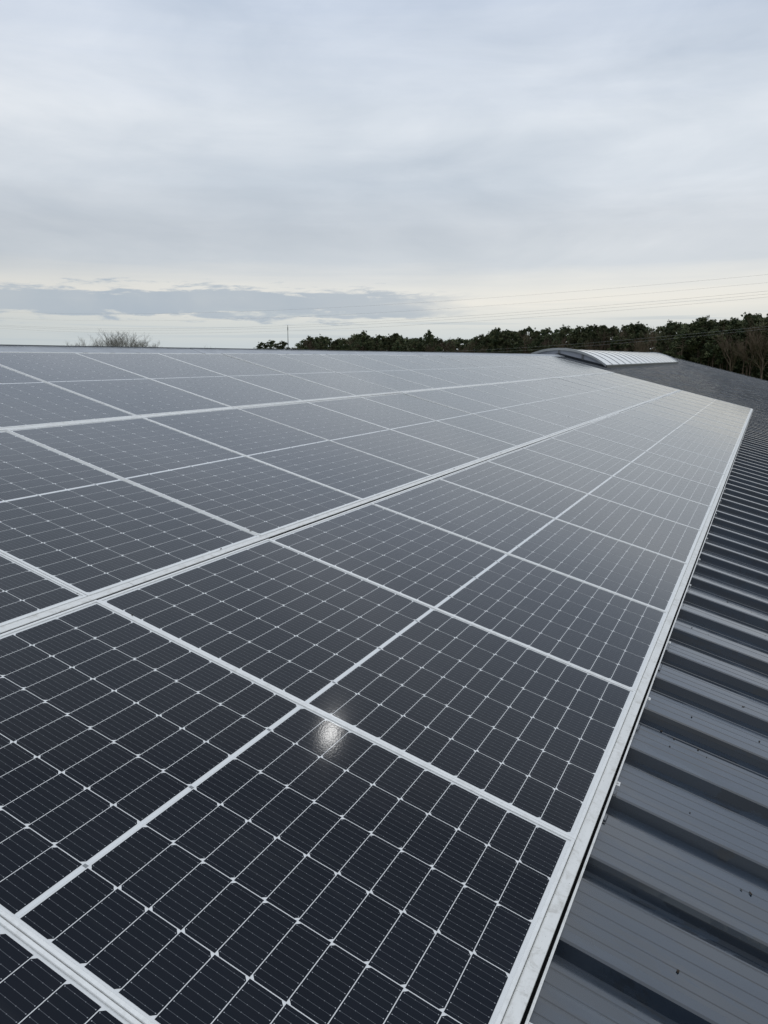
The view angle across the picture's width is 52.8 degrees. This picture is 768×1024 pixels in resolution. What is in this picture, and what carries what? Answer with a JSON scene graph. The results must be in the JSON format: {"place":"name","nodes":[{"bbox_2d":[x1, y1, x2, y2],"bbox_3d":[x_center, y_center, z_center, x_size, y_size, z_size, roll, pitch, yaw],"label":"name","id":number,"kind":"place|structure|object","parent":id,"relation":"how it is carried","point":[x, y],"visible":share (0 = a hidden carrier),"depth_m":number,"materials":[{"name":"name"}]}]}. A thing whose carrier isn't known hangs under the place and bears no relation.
{"place":"outdoors","nodes":[
{"label":"outdoors","id":0,"kind":"place"},
{"bbox_2d":[0,0,767,349],"label":"sky","id":1,"kind":"structure","parent":0,"point":[183,160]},
{"bbox_2d":[7,291,762,328],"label":"power line wire","id":2,"kind":"object","parent":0,"point":[410,319],"visible":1,"depth_m":168.39,"materials":[{"name":"metal"}]},
{"bbox_3d":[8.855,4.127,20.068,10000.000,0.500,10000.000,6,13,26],"label":"ground","id":3,"kind":"structure","parent":0,"visible":0},
{"bbox_2d":[96,329,141,346],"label":"bare tree","id":4,"kind":"object","parent":3,"relation":"on","point":[121,342],"visible":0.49,"depth_m":303.74,"materials":[{"name":"plant"}]},
{"bbox_2d":[104,330,152,346],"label":"bare tree","id":5,"kind":"object","parent":3,"relation":"on","point":[128,344],"visible":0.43,"depth_m":307.44,"materials":[{"name":"plant"}]},
{"bbox_2d":[350,330,373,350],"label":"pine tree","id":6,"kind":"object","parent":3,"relation":"on","point":[362,340],"visible":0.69,"depth_m":370.93,"materials":[{"name":"green plant"}]},
{"bbox_2d":[0,344,767,1023],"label":"farm hall","id":7,"kind":"structure","parent":3,"relation":"on","point":[678,858],"depth_m":2.48,"materials":[{"name":"grey metal"}]},
{"bbox_2d":[0,372,613,430],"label":"mounting rail","id":8,"kind":"object","parent":7,"relation":"on","point":[2,429],"visible":0.06,"depth_m":6.39,"materials":[{"name":"silver metal"}]},
{"bbox_2d":[0,365,135,427],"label":"solar panel","id":9,"kind":"object","parent":8,"relation":"on","point":[26,400],"visible":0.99,"depth_m":5.10,"materials":[{"name":"black glass"}]},
{"bbox_2d":[0,352,229,415],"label":"solar panel","id":10,"kind":"object","parent":8,"relation":"on","point":[117,387],"visible":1,"depth_m":6.01,"materials":[{"name":"black glass"}]},
{"bbox_2d":[77,353,301,406],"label":"solar panel","id":11,"kind":"object","parent":8,"relation":"on","point":[209,384],"visible":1,"depth_m":6.95,"materials":[{"name":"black glass"}]},
{"bbox_2d":[158,353,355,400],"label":"solar panel","id":12,"kind":"object","parent":8,"relation":"on","point":[270,379],"visible":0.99,"depth_m":7.88,"materials":[{"name":"black glass"}]},
{"bbox_2d":[223,353,398,395],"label":"solar panel","id":13,"kind":"object","parent":8,"relation":"on","point":[320,375],"visible":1,"depth_m":8.81,"materials":[{"name":"black glass"}]},
{"bbox_2d":[279,354,433,391],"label":"solar panel","id":14,"kind":"object","parent":8,"relation":"on","point":[367,375],"visible":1,"depth_m":9.77,"materials":[{"name":"black glass"}]},
{"bbox_2d":[320,354,461,388],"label":"solar panel","id":15,"kind":"object","parent":8,"relation":"on","point":[399,372],"visible":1,"depth_m":10.69,"materials":[{"name":"white glass"}]},
{"bbox_2d":[359,355,487,385],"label":"solar panel","id":16,"kind":"object","parent":8,"relation":"on","point":[428,371],"visible":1,"depth_m":11.62,"materials":[{"name":"white glass"}]},
{"bbox_2d":[390,355,507,383],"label":"solar panel","id":17,"kind":"object","parent":8,"relation":"on","point":[452,369],"visible":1,"depth_m":12.57,"materials":[{"name":"black glass"}]},
{"bbox_2d":[415,355,523,381],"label":"solar panel","id":18,"kind":"object","parent":8,"relation":"on","point":[473,368],"visible":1,"depth_m":13.49,"materials":[{"name":"black glass"}]},
{"bbox_2d":[438,355,541,379],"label":"solar panel","id":19,"kind":"object","parent":8,"relation":"on","point":[491,367],"visible":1,"depth_m":14.41,"materials":[{"name":"black glass"}]},
{"bbox_2d":[459,355,555,378],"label":"solar panel","id":20,"kind":"object","parent":8,"relation":"on","point":[511,367],"visible":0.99,"depth_m":15.36,"materials":[{"name":"black glass"}]},
{"bbox_2d":[476,355,566,376],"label":"solar panel","id":21,"kind":"object","parent":8,"relation":"on","point":[524,366],"visible":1,"depth_m":16.28,"materials":[{"name":"white glass"}]},
{"bbox_2d":[496,356,577,375],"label":"solar panel","id":22,"kind":"object","parent":8,"relation":"on","point":[537,365],"visible":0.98,"depth_m":17.21,"materials":[{"name":"white glass"}]},
{"bbox_2d":[510,356,588,374],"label":"solar panel","id":23,"kind":"object","parent":8,"relation":"on","point":[549,365],"visible":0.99,"depth_m":18.14,"materials":[{"name":"white glass"}]},
{"bbox_2d":[522,356,597,373],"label":"solar panel","id":24,"kind":"object","parent":8,"relation":"on","point":[560,365],"visible":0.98,"depth_m":19.09,"materials":[{"name":"white glass"}]},
{"bbox_2d":[533,356,603,373],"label":"solar panel","id":25,"kind":"object","parent":8,"relation":"on","point":[571,365],"visible":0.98,"depth_m":20.03,"materials":[{"name":"white glass"}]},
{"bbox_2d":[543,356,610,372],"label":"solar panel","id":26,"kind":"object","parent":8,"relation":"on","point":[579,364],"visible":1,"depth_m":20.94,"materials":[{"name":"white glass"}]},
{"bbox_2d":[0,390,680,633],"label":"mounting rail","id":27,"kind":"object","parent":7,"relation":"on","point":[68,606],"visible":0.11,"depth_m":3.48,"materials":[{"name":"silver metal"}]},
{"bbox_2d":[0,552,87,626],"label":"solar panel","id":28,"kind":"object","parent":27,"relation":"on","point":[26,591],"visible":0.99,"depth_m":2.70,"materials":[{"name":"black glass"}]},
{"bbox_2d":[0,430,259,595],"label":"solar panel","id":29,"kind":"object","parent":27,"relation":"on","point":[82,527],"visible":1,"depth_m":3.43,"materials":[{"name":"black glass"}]},
{"bbox_2d":[7,417,363,535],"bbox_3d":[-1.118,-0.250,4.469,1.755,0.039,1.053,21,19,22],"label":"solar panel","id":30,"kind":"object","parent":27,"relation":"on","point":[257,497],"visible":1,"depth_m":4.38,"materials":[{"name":"black glass"}]},
{"bbox_2d":[143,408,431,499],"bbox_3d":[-0.652,-0.436,5.397,1.755,0.037,1.053,21,19,22],"label":"solar panel","id":31,"kind":"object","parent":27,"relation":"on","point":[343,468],"visible":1,"depth_m":5.33,"materials":[{"name":"black glass"}]},
{"bbox_2d":[238,402,480,475],"bbox_3d":[-0.187,-0.618,6.327,1.755,0.037,1.053,20,19,22],"label":"solar panel","id":32,"kind":"object","parent":27,"relation":"on","point":[426,457],"visible":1,"depth_m":6.28,"materials":[{"name":"black glass"}]},
{"bbox_2d":[308,397,517,458],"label":"solar panel","id":33,"kind":"object","parent":27,"relation":"on","point":[464,441],"visible":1,"depth_m":7.21,"materials":[{"name":"black glass"}]},
{"bbox_2d":[362,393,545,445],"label":"solar panel","id":34,"kind":"object","parent":27,"relation":"on","point":[503,432],"visible":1,"depth_m":8.15,"materials":[{"name":"black glass"}]},
{"bbox_2d":[403,389,568,436],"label":"solar panel","id":35,"kind":"object","parent":27,"relation":"on","point":[501,415],"visible":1,"depth_m":9.07,"materials":[{"name":"black glass"}]},
{"bbox_2d":[438,386,586,428],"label":"solar panel","id":36,"kind":"object","parent":27,"relation":"on","point":[521,408],"visible":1,"depth_m":10.01,"materials":[{"name":"white glass"}]},
{"bbox_2d":[467,384,602,421],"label":"solar panel","id":37,"kind":"object","parent":27,"relation":"on","point":[541,403],"visible":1,"depth_m":10.95,"materials":[{"name":"white glass"}]},
{"bbox_2d":[491,382,615,416],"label":"solar panel","id":38,"kind":"object","parent":27,"relation":"on","point":[585,407],"visible":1,"depth_m":11.88,"materials":[{"name":"white glass"}]},
{"bbox_2d":[512,381,626,411],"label":"solar panel","id":39,"kind":"object","parent":27,"relation":"attached to","point":[574,396],"visible":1,"depth_m":12.81,"materials":[{"name":"white glass"}]},
{"bbox_2d":[532,379,635,407],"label":"solar panel","id":40,"kind":"object","parent":27,"relation":"on","point":[617,402],"visible":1,"depth_m":13.75,"materials":[{"name":"white glass"}]},
{"bbox_2d":[545,378,643,404],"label":"solar panel","id":41,"kind":"object","parent":27,"relation":"on","point":[599,391],"visible":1,"depth_m":14.69,"materials":[{"name":"white glass"}]},
{"bbox_2d":[559,377,652,401],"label":"solar panel","id":42,"kind":"object","parent":27,"relation":"on","point":[608,389],"visible":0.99,"depth_m":15.60,"materials":[{"name":"white glass"}]},
{"bbox_2d":[573,376,658,398],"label":"solar panel","id":43,"kind":"object","parent":27,"relation":"on","point":[617,387],"visible":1,"depth_m":16.53,"materials":[{"name":"white glass"}]},
{"bbox_2d":[584,375,663,396],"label":"solar panel","id":44,"kind":"object","parent":27,"relation":"on","point":[625,386],"visible":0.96,"depth_m":17.49,"materials":[{"name":"white glass"}]},
{"bbox_2d":[593,374,669,394],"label":"solar panel","id":45,"kind":"object","parent":27,"relation":"on","point":[633,384],"visible":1,"depth_m":18.41,"materials":[{"name":"white glass"}]},
{"bbox_2d":[601,373,675,392],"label":"solar panel","id":46,"kind":"object","parent":27,"relation":"on","point":[639,383],"visible":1,"depth_m":19.33,"materials":[{"name":"white glass"}]},
{"bbox_2d":[608,373,678,390],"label":"solar panel","id":47,"kind":"object","parent":27,"relation":"attached to","point":[646,382],"visible":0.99,"depth_m":20.28,"materials":[{"name":"white glass"}]},
{"bbox_2d":[530,348,677,367],"bbox_3d":[9.808,-6.477,32.677,2.943,0.662,20.150,6,13,26],"label":"barrel rooflight","id":48,"kind":"object","parent":7,"relation":"on","point":[609,359],"visible":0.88,"depth_m":26.13,"materials":[{"name":"plastic"}]},
{"bbox_2d":[501,409,752,1023],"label":"mounting rail","id":49,"kind":"object","parent":7,"relation":"attached to","point":[521,1004],"visible":0.88,"depth_m":2.16,"materials":[{"name":"silver metal"}]},
{"bbox_2d":[0,917,141,1023],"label":"solar panel","id":50,"kind":"object","parent":49,"relation":"attached to","point":[39,984],"visible":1,"depth_m":1.37,"materials":[{"name":"black glass"}]},
{"bbox_2d":[0,600,574,1023],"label":"solar panel","id":51,"kind":"object","parent":49,"relation":"on","point":[189,835],"visible":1,"depth_m":1.80,"materials":[{"name":"black glass"}]},
{"bbox_2d":[98,539,635,848],"bbox_3d":[-0.020,0.519,2.873,1.755,0.036,1.052,20,19,22],"label":"solar panel","id":52,"kind":"object","parent":49,"relation":"on","point":[525,730],"visible":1,"depth_m":2.74,"materials":[{"name":"black glass"}]},
{"bbox_2d":[270,503,667,693],"bbox_3d":[0.445,0.336,3.802,1.755,0.038,1.053,20,19,22],"label":"solar panel","id":53,"kind":"object","parent":49,"relation":"on","point":[603,633],"visible":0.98,"depth_m":3.71,"materials":[{"name":"black glass"}]},
{"bbox_2d":[371,478,687,612],"bbox_3d":[0.911,0.151,4.730,1.755,0.036,1.052,20,19,22],"label":"solar panel","id":54,"kind":"object","parent":49,"relation":"on","point":[640,574],"visible":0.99,"depth_m":4.65,"materials":[{"name":"black glass"}]},
{"bbox_2d":[439,461,700,563],"bbox_3d":[1.377,-0.035,5.658,1.755,0.038,1.053,20,19,22],"label":"solar panel","id":55,"kind":"object","parent":49,"relation":"on","point":[652,533],"visible":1,"depth_m":5.60,"materials":[{"name":"black glass"}]},
{"bbox_2d":[486,448,710,531],"bbox_3d":[1.843,-0.220,6.587,1.755,0.037,1.053,20,19,22],"label":"solar panel","id":56,"kind":"object","parent":49,"relation":"on","point":[677,509],"visible":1,"depth_m":6.54,"materials":[{"name":"black glass"}]},
{"bbox_2d":[523,438,718,506],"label":"solar panel","id":57,"kind":"object","parent":49,"relation":"on","point":[688,489],"visible":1,"depth_m":7.47,"materials":[{"name":"black glass"}]},
{"bbox_2d":[550,430,723,488],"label":"solar panel","id":58,"kind":"object","parent":49,"relation":"on","point":[651,460],"visible":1,"depth_m":8.41,"materials":[{"name":"black glass"}]},
{"bbox_2d":[573,423,728,474],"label":"solar panel","id":59,"kind":"object","parent":49,"relation":"on","point":[674,453],"visible":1,"depth_m":9.34,"materials":[{"name":"white glass"}]},
{"bbox_2d":[591,417,732,462],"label":"solar panel","id":60,"kind":"object","parent":49,"relation":"on","point":[676,442],"visible":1,"depth_m":10.27,"materials":[{"name":"white glass"}]},
{"bbox_2d":[608,413,735,452],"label":"solar panel","id":61,"kind":"object","parent":49,"relation":"on","point":[685,435],"visible":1,"depth_m":11.22,"materials":[{"name":"white glass"}]},
{"bbox_2d":[620,409,738,445],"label":"solar panel","id":62,"kind":"object","parent":49,"relation":"on","point":[686,428],"visible":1,"depth_m":12.16,"materials":[{"name":"white glass"}]},
{"bbox_2d":[631,406,740,438],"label":"solar panel","id":63,"kind":"object","parent":49,"relation":"on","point":[704,426],"visible":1,"depth_m":13.08,"materials":[{"name":"white glass"}]},
{"bbox_2d":[640,403,742,433],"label":"solar panel","id":64,"kind":"object","parent":49,"relation":"on","point":[695,418],"visible":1,"depth_m":14.01,"materials":[{"name":"white glass"}]},
{"bbox_2d":[648,400,744,428],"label":"solar panel","id":65,"kind":"object","parent":49,"relation":"on","point":[700,414],"visible":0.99,"depth_m":14.93,"materials":[{"name":"white glass"}]},
{"bbox_2d":[656,397,746,423],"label":"solar panel","id":66,"kind":"object","parent":49,"relation":"on","point":[710,412],"visible":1,"depth_m":15.88,"materials":[{"name":"white glass"}]},
{"bbox_2d":[662,395,747,419],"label":"solar panel","id":67,"kind":"object","parent":49,"relation":"on","point":[707,407],"visible":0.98,"depth_m":16.83,"materials":[{"name":"white glass"}]},
{"bbox_2d":[668,394,748,416],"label":"solar panel","id":68,"kind":"object","parent":49,"relation":"on","point":[709,404],"visible":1,"depth_m":17.73,"materials":[{"name":"white glass"}]},
{"bbox_2d":[673,392,749,413],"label":"solar panel","id":69,"kind":"object","parent":49,"relation":"on","point":[714,403],"visible":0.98,"depth_m":18.68,"materials":[{"name":"white glass"}]},
{"bbox_2d":[678,390,751,411],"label":"solar panel","id":70,"kind":"object","parent":49,"relation":"on","point":[716,400],"visible":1,"depth_m":19.60,"materials":[{"name":"white glass"}]},
{"bbox_2d":[380,336,395,350],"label":"pine tree","id":71,"kind":"object","parent":3,"relation":"on","point":[387,342],"visible":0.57,"depth_m":365.00,"materials":[{"name":"green plant"}]},
{"bbox_2d":[424,330,435,351],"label":"pine tree","id":72,"kind":"object","parent":3,"relation":"on","point":[429,337],"visible":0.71,"depth_m":348.40,"materials":[{"name":"green plant"}]},
{"bbox_2d":[449,337,468,351],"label":"pine tree","id":73,"kind":"object","parent":3,"relation":"on","point":[460,341],"visible":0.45,"depth_m":350.55,"materials":[{"name":"green plant"}]},
{"bbox_2d":[474,333,491,352],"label":"pine tree","id":74,"kind":"object","parent":3,"relation":"on","point":[483,345],"visible":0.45,"depth_m":330.70,"materials":[{"name":"green plant"}]},
{"bbox_2d":[488,327,505,352],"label":"pine tree","id":75,"kind":"object","parent":3,"relation":"on","point":[496,332],"visible":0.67,"depth_m":321.62,"materials":[{"name":"green plant"}]},
{"bbox_2d":[495,330,514,352],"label":"pine tree","id":76,"kind":"object","parent":3,"relation":"on","point":[503,335],"visible":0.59,"depth_m":320.54,"materials":[{"name":"green plant"}]},
{"bbox_2d":[499,339,514,352],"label":"pine tree","id":77,"kind":"object","parent":3,"relation":"on","point":[507,344],"visible":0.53,"depth_m":312.73,"materials":[{"name":"green plant"}]},
{"bbox_2d":[520,326,540,352],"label":"pine tree","id":78,"kind":"object","parent":3,"relation":"on","point":[527,329],"visible":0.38,"depth_m":325.24,"materials":[{"name":"green plant"}]},
{"bbox_2d":[295,314,767,380],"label":"woodland","id":79,"kind":"object","parent":3,"relation":"on","point":[755,370],"visible":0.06,"depth_m":295.74,"materials":[{"name":"green plant"}]},
{"bbox_2d":[528,336,549,352],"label":"pine tree","id":80,"kind":"object","parent":3,"relation":"on","point":[538,340],"visible":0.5,"depth_m":300.42,"materials":[{"name":"green plant"}]},
{"bbox_2d":[534,327,555,349],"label":"pine tree","id":81,"kind":"object","parent":3,"relation":"on","point":[545,331],"visible":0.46,"depth_m":314.87,"materials":[{"name":"green plant"}]},
{"bbox_2d":[554,324,572,347],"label":"pine tree","id":82,"kind":"object","parent":3,"relation":"on","point":[560,337],"visible":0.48,"depth_m":297.23,"materials":[{"name":"green plant"}]},
{"bbox_2d":[564,326,591,348],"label":"pine tree","id":83,"kind":"object","parent":3,"relation":"on","point":[583,332],"visible":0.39,"depth_m":292.20,"materials":[{"name":"green plant"}]},
{"bbox_2d":[573,336,588,349],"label":"pine tree","id":84,"kind":"object","parent":3,"relation":"on","point":[579,342],"visible":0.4,"depth_m":283.30,"materials":[{"name":"green plant"}]},
{"bbox_2d":[584,324,606,350],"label":"pine tree","id":85,"kind":"object","parent":3,"relation":"on","point":[596,329],"visible":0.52,"depth_m":286.66,"materials":[{"name":"green plant"}]},
{"bbox_2d":[599,326,625,350],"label":"pine tree","id":86,"kind":"object","parent":3,"relation":"on","point":[613,328],"visible":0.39,"depth_m":288.86,"materials":[{"name":"green plant"}]},
{"bbox_2d":[607,333,620,350],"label":"pine tree","id":87,"kind":"object","parent":3,"relation":"on","point":[615,342],"visible":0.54,"depth_m":271.06,"materials":[{"name":"green plant"}]},
{"bbox_2d":[619,321,650,351],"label":"pine tree","id":88,"kind":"object","parent":3,"relation":"on","point":[638,332],"visible":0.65,"depth_m":269.46,"materials":[{"name":"green plant"}]},
{"bbox_2d":[629,328,669,352],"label":"bare tree","id":89,"kind":"object","parent":3,"relation":"on","point":[644,345],"visible":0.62,"depth_m":251.25,"materials":[{"name":"plant"}]},
{"bbox_2d":[654,329,679,356],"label":"pine tree","id":90,"kind":"object","parent":3,"relation":"on","point":[663,341],"visible":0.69,"depth_m":245.38,"materials":[{"name":"green plant"}]},
{"bbox_2d":[655,320,685,358],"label":"pine tree","id":91,"kind":"object","parent":3,"relation":"on","point":[671,326],"visible":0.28,"depth_m":254.45,"materials":[{"name":"green plant"}]},
{"bbox_2d":[662,328,697,358],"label":"pine tree","id":92,"kind":"object","parent":3,"relation":"on","point":[674,353],"visible":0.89,"depth_m":239.82,"materials":[{"name":"green plant"}]},
{"bbox_2d":[676,322,701,361],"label":"pine tree","id":93,"kind":"object","parent":3,"relation":"on","point":[680,344],"visible":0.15,"depth_m":246.23,"materials":[{"name":"green plant"}]},
{"bbox_2d":[687,327,706,362],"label":"pine tree","id":94,"kind":"object","parent":3,"relation":"on","point":[695,358],"visible":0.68,"depth_m":237.45,"materials":[{"name":"green plant"}]},
{"bbox_2d":[685,317,716,363],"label":"pine tree","id":95,"kind":"object","parent":3,"relation":"on","point":[702,322],"visible":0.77,"depth_m":236.18,"materials":[{"name":"green plant"}]},
{"bbox_2d":[698,319,726,366],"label":"pine tree","id":96,"kind":"object","parent":3,"relation":"on","point":[715,323],"visible":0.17,"depth_m":240.36,"materials":[{"name":"green plant"}]},
{"bbox_2d":[704,326,726,366],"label":"pine tree","id":97,"kind":"object","parent":3,"relation":"on","point":[718,358],"visible":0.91,"depth_m":226.40,"materials":[{"name":"green plant"}]},
{"bbox_2d":[704,319,734,368],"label":"pine tree","id":98,"kind":"object","parent":3,"relation":"on","point":[722,324],"visible":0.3,"depth_m":234.06,"materials":[{"name":"green plant"}]},
{"bbox_2d":[711,329,742,370],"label":"bare tree","id":99,"kind":"object","parent":3,"relation":"on","point":[726,348],"visible":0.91,"depth_m":219.29,"materials":[{"name":"plant"}]},
{"bbox_2d":[718,318,742,370],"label":"pine tree","id":100,"kind":"object","parent":3,"relation":"on","point":[731,327],"visible":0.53,"depth_m":227.50,"materials":[{"name":"green plant"}]},
{"bbox_2d":[732,312,754,374],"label":"tree","id":101,"kind":"object","parent":3,"relation":"on","point":[742,337],"visible":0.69,"depth_m":220.71,"materials":[{"name":"green plant"}]},
{"bbox_2d":[731,314,767,377],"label":"bare tree","id":102,"kind":"object","parent":3,"relation":"on","point":[755,355],"visible":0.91,"depth_m":209.57,"materials":[{"name":"plant"}]},
{"bbox_2d":[735,328,765,375],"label":"bare tree","id":103,"kind":"object","parent":3,"relation":"on","point":[750,349],"visible":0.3,"depth_m":214.82,"materials":[{"name":"brown plant"}]},
{"bbox_2d":[739,313,763,374],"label":"pine tree","id":104,"kind":"object","parent":3,"relation":"on","point":[757,319],"visible":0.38,"depth_m":222.08,"materials":[{"name":"green plant"}]},
{"bbox_2d":[743,328,767,378],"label":"bare tree","id":105,"kind":"object","parent":3,"relation":"on","point":[756,348],"visible":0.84,"depth_m":209.08,"materials":[{"name":"brown plant"}]},
{"bbox_2d":[752,314,767,365],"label":"pine tree","id":106,"kind":"object","parent":3,"relation":"on","point":[765,334],"visible":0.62,"depth_m":211.00,"materials":[{"name":"green plant"}]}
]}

